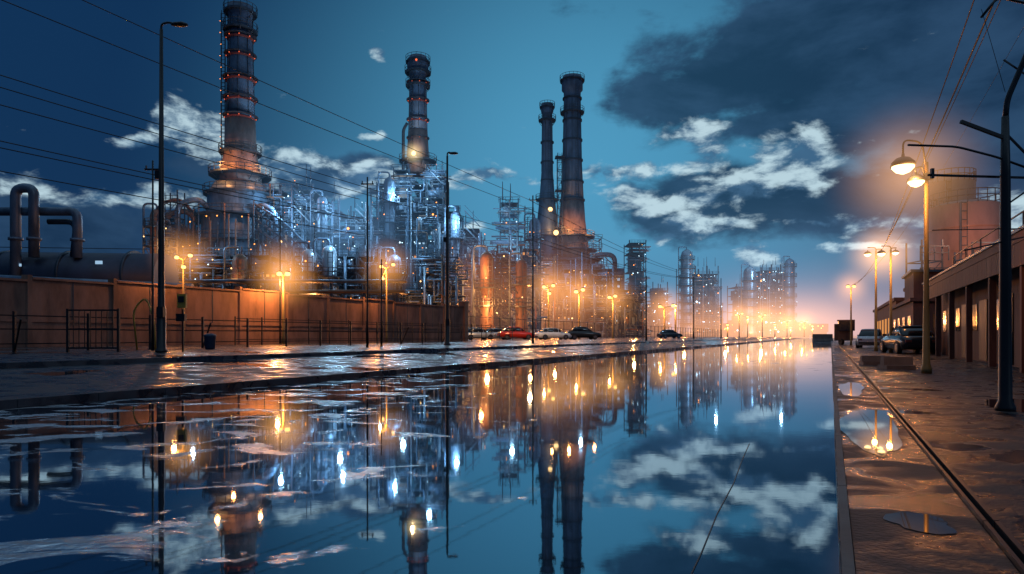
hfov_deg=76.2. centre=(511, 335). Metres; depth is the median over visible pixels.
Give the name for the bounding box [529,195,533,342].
utility pole
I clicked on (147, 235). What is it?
refinery process unit
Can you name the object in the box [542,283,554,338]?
street lamp
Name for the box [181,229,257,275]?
refinery process unit
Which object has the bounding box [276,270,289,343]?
street lamp
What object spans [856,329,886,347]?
parked car
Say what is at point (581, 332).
parked car
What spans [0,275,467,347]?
perimeter wall
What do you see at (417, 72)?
smokestack
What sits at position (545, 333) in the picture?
parked car
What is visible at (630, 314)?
refinery process unit
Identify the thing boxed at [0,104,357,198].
power line
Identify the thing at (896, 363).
concrete barrier
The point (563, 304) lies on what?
refinery process unit
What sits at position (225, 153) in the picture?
power line
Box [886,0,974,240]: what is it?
power line
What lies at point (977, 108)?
power line
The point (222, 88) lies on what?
power line
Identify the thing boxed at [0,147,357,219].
power line
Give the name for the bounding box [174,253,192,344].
street lamp
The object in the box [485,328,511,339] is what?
parked car
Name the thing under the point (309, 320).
railing
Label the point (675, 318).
street lamp
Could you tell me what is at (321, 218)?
distillation column
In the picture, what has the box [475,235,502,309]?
refinery process unit
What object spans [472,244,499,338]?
distillation column
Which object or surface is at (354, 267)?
refinery process unit
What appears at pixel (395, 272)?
distillation column
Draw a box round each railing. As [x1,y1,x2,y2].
[0,311,459,351]
[234,316,492,344]
[953,210,1023,264]
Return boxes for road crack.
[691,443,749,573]
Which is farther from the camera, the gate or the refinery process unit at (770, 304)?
the refinery process unit at (770, 304)
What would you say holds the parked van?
on the ground
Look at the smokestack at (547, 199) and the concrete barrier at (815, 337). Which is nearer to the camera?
the concrete barrier at (815, 337)
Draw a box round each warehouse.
[873,297,904,336]
[888,269,944,351]
[922,225,1023,372]
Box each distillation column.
[142,203,168,253]
[156,219,181,277]
[223,246,254,289]
[292,241,321,295]
[310,189,332,260]
[313,237,342,297]
[378,171,399,265]
[378,247,407,302]
[444,205,464,286]
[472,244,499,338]
[509,252,531,338]
[524,213,543,318]
[678,246,694,336]
[741,264,758,336]
[782,256,796,336]
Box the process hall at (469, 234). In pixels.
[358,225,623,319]
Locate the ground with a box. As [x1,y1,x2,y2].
[0,336,1019,573]
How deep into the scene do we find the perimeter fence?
104.96 m
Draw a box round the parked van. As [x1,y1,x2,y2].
[834,320,854,344]
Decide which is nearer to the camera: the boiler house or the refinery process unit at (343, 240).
the refinery process unit at (343, 240)
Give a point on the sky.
(733, 133)
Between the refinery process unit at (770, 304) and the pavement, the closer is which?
the pavement
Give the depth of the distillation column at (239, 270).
95.24 m
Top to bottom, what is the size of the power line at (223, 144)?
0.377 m
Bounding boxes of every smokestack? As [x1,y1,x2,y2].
[208,0,271,183]
[399,51,436,176]
[535,100,560,257]
[551,71,596,257]
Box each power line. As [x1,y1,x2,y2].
[0,75,528,234]
[0,87,529,239]
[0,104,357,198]
[0,140,358,217]
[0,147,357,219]
[0,171,356,233]
[2,0,528,208]
[82,0,528,199]
[530,200,711,278]
[530,209,710,278]
[530,235,695,278]
[535,241,687,278]
[885,0,993,243]
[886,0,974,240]
[890,0,1000,234]
[909,27,1023,222]
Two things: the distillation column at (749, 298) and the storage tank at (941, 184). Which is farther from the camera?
the distillation column at (749, 298)
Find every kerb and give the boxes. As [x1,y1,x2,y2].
[0,338,793,409]
[831,343,854,573]
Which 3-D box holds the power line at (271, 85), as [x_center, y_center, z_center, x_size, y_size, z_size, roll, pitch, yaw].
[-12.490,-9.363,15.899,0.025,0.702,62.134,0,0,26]
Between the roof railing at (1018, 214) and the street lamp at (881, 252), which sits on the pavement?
the street lamp at (881, 252)
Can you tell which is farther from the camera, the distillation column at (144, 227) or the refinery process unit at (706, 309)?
the refinery process unit at (706, 309)
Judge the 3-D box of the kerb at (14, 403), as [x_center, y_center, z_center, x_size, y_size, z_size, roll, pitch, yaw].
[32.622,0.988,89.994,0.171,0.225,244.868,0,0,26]
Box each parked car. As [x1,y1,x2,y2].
[468,328,495,339]
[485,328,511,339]
[497,327,534,339]
[535,328,571,339]
[565,327,600,339]
[657,329,682,337]
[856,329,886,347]
[880,325,934,353]
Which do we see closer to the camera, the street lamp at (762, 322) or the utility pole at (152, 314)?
the utility pole at (152, 314)
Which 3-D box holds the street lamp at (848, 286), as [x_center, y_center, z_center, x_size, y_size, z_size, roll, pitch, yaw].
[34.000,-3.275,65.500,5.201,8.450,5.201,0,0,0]
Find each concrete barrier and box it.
[812,334,820,340]
[820,334,826,340]
[827,334,832,340]
[859,356,889,365]
[878,357,915,369]
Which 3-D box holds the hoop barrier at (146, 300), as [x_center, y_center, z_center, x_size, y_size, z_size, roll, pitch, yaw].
[-12.936,-0.400,23.000,0.831,1.807,0.060,0,0,0]
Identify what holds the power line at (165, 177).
attached to the utility pole at (367, 327)
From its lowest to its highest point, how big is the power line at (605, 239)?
1.202 m
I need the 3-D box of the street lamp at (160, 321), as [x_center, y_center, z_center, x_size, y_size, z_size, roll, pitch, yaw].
[-10.172,-4.440,19.500,0.964,9.879,0.352,0,0,0]
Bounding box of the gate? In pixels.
[66,309,119,351]
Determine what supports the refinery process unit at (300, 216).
on the ground
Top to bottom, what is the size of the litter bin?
0.580 m
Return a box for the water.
[0,337,838,573]
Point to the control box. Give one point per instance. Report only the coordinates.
(182, 302)
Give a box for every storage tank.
[923,167,976,265]
[929,187,999,266]
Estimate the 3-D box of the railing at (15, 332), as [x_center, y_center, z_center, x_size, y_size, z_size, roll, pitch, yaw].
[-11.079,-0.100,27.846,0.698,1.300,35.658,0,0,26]
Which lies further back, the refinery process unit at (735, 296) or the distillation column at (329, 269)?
the refinery process unit at (735, 296)
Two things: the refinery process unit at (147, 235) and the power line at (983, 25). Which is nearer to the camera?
the power line at (983, 25)
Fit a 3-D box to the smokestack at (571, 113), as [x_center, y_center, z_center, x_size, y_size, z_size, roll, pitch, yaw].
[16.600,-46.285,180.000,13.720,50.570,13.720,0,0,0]
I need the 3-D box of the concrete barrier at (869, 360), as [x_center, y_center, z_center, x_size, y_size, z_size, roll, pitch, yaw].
[11.400,0.780,20.500,0.800,0.300,0.560,0,0,16]
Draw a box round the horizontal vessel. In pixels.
[0,247,193,285]
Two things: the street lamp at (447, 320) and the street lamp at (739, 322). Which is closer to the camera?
the street lamp at (447, 320)
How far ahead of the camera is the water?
4.74 m
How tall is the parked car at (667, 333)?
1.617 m
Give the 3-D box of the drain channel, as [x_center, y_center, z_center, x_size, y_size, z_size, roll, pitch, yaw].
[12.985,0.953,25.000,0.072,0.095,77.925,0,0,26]
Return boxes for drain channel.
[839,345,1023,573]
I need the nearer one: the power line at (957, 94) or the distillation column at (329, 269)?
the power line at (957, 94)
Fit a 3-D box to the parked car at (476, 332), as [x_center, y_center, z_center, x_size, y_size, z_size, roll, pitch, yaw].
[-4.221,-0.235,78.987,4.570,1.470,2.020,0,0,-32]
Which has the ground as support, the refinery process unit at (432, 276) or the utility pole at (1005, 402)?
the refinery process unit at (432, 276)
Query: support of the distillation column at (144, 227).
on the ground
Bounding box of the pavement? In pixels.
[831,342,1023,573]
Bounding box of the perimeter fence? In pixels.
[468,316,717,339]
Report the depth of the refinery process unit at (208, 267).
97.68 m
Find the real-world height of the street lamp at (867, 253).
8.230 m
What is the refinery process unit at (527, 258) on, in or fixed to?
on the ground
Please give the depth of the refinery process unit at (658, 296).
254.98 m
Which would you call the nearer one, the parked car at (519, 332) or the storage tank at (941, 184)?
the storage tank at (941, 184)
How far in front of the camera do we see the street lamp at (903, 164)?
15.95 m
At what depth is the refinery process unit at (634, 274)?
249.93 m
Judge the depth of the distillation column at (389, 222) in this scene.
134.96 m
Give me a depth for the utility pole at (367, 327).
27.97 m
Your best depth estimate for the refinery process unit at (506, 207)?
125.61 m
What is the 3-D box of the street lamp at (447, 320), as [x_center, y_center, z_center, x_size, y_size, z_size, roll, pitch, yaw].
[-3.185,-4.540,34.000,0.750,10.081,0.370,0,0,0]
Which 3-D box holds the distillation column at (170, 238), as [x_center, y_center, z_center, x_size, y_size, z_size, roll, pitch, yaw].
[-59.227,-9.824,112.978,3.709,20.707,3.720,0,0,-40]
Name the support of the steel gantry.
on the ground
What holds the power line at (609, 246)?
attached to the utility pole at (532, 268)
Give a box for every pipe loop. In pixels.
[0,183,84,275]
[591,252,616,293]
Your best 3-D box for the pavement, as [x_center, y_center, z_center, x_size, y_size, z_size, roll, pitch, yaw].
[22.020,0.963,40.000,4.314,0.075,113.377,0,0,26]
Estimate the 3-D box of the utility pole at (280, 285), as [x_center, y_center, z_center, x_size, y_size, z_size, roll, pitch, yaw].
[-14.200,-3.450,40.000,0.140,7.900,0.133,0,0,0]
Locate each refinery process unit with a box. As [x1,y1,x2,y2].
[145,199,200,277]
[173,228,288,289]
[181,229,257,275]
[263,164,332,289]
[285,220,387,299]
[315,181,386,270]
[347,189,380,225]
[368,159,451,288]
[382,243,470,311]
[430,192,485,299]
[459,234,516,338]
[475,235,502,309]
[490,181,528,326]
[515,217,548,337]
[541,252,624,337]
[614,276,652,337]
[624,240,650,324]
[641,302,673,335]
[647,276,671,335]
[676,259,722,336]
[714,303,725,336]
[727,284,758,336]
[752,260,784,336]
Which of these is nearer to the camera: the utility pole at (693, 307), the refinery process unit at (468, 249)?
the utility pole at (693, 307)
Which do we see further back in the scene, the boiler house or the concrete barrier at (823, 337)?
the boiler house
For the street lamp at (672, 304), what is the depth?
149.83 m
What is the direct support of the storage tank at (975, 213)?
on the ground
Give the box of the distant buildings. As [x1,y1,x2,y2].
[721,320,827,336]
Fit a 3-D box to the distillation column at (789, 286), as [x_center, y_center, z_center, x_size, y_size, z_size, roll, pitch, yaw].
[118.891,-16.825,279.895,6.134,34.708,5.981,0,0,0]
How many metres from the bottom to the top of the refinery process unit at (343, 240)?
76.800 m
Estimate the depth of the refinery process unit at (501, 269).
111.52 m
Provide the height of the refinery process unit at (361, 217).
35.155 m
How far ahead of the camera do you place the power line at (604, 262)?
57.28 m
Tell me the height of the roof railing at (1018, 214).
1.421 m
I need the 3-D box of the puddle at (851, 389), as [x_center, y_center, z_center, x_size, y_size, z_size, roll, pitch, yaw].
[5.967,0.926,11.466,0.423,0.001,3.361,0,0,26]
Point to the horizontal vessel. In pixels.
(133, 266)
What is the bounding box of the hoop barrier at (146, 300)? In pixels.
[133,299,155,349]
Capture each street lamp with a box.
[154,21,187,352]
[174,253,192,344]
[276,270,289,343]
[379,262,395,341]
[444,152,457,344]
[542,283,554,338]
[574,287,584,338]
[608,294,616,338]
[658,303,674,337]
[674,304,676,331]
[735,312,742,336]
[758,314,765,336]
[846,284,855,344]
[864,247,880,350]
[877,246,898,352]
[890,139,933,373]
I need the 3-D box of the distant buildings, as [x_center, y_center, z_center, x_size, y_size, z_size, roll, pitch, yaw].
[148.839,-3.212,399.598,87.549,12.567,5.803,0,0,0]
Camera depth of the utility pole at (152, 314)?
21.97 m
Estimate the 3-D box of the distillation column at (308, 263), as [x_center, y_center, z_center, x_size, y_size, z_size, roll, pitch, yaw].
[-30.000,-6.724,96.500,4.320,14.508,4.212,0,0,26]
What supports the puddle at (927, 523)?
on the pavement
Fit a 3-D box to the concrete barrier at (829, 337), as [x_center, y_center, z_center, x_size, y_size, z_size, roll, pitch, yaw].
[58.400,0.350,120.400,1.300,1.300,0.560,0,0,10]
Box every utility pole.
[144,160,158,350]
[279,215,280,343]
[361,177,373,346]
[380,259,382,346]
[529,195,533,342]
[645,276,646,339]
[692,276,694,338]
[907,54,1023,411]
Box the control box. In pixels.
[176,294,186,351]
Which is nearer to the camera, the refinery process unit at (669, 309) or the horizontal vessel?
the horizontal vessel
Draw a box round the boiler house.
[524,153,602,337]
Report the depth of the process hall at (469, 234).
155.78 m
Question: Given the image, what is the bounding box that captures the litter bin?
[203,333,216,348]
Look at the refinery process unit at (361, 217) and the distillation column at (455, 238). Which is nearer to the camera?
the distillation column at (455, 238)
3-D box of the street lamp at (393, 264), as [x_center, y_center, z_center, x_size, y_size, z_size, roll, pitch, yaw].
[-9.500,-3.750,49.500,5.601,8.500,5.601,0,0,0]
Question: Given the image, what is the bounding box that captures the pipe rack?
[179,280,407,302]
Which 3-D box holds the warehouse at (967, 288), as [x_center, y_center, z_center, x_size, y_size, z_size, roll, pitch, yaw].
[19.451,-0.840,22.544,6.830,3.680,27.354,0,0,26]
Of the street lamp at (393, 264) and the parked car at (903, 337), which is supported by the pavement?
the parked car at (903, 337)
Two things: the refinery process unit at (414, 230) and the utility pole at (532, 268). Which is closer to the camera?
the utility pole at (532, 268)
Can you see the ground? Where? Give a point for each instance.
(35, 371)
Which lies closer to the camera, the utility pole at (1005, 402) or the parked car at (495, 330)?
the utility pole at (1005, 402)
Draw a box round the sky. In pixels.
[0,0,1023,335]
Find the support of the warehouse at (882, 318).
on the ground
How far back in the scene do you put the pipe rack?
90.82 m
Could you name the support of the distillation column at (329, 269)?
on the ground
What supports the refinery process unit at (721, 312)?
on the ground
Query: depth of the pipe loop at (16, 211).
49.90 m
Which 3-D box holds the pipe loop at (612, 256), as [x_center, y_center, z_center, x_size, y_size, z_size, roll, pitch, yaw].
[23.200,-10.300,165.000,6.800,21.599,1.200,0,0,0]
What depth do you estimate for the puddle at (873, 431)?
6.38 m
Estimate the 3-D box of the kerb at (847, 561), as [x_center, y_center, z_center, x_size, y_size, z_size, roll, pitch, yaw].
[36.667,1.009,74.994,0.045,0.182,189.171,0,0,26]
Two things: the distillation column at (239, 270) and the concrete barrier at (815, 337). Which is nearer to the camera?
the distillation column at (239, 270)
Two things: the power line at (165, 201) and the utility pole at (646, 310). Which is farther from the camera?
the utility pole at (646, 310)
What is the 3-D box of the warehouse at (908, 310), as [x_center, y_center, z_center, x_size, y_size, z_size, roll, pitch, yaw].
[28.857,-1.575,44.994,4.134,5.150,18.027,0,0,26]
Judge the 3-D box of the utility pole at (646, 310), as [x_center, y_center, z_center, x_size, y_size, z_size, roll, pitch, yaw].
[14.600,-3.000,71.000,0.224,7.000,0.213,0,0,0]
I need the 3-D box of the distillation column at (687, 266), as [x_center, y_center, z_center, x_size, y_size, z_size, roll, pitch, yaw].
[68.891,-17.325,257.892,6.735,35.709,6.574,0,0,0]
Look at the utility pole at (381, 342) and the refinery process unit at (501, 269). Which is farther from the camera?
the refinery process unit at (501, 269)
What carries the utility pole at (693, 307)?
on the ground
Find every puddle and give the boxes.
[838,382,863,395]
[839,409,902,456]
[883,511,956,533]
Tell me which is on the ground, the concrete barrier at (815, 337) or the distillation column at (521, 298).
the distillation column at (521, 298)
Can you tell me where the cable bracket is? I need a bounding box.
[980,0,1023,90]
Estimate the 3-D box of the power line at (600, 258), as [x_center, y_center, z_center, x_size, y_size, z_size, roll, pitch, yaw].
[17.429,-8.155,76.900,0.033,2.923,73.752,0,0,26]
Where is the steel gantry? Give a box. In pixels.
[903,240,991,291]

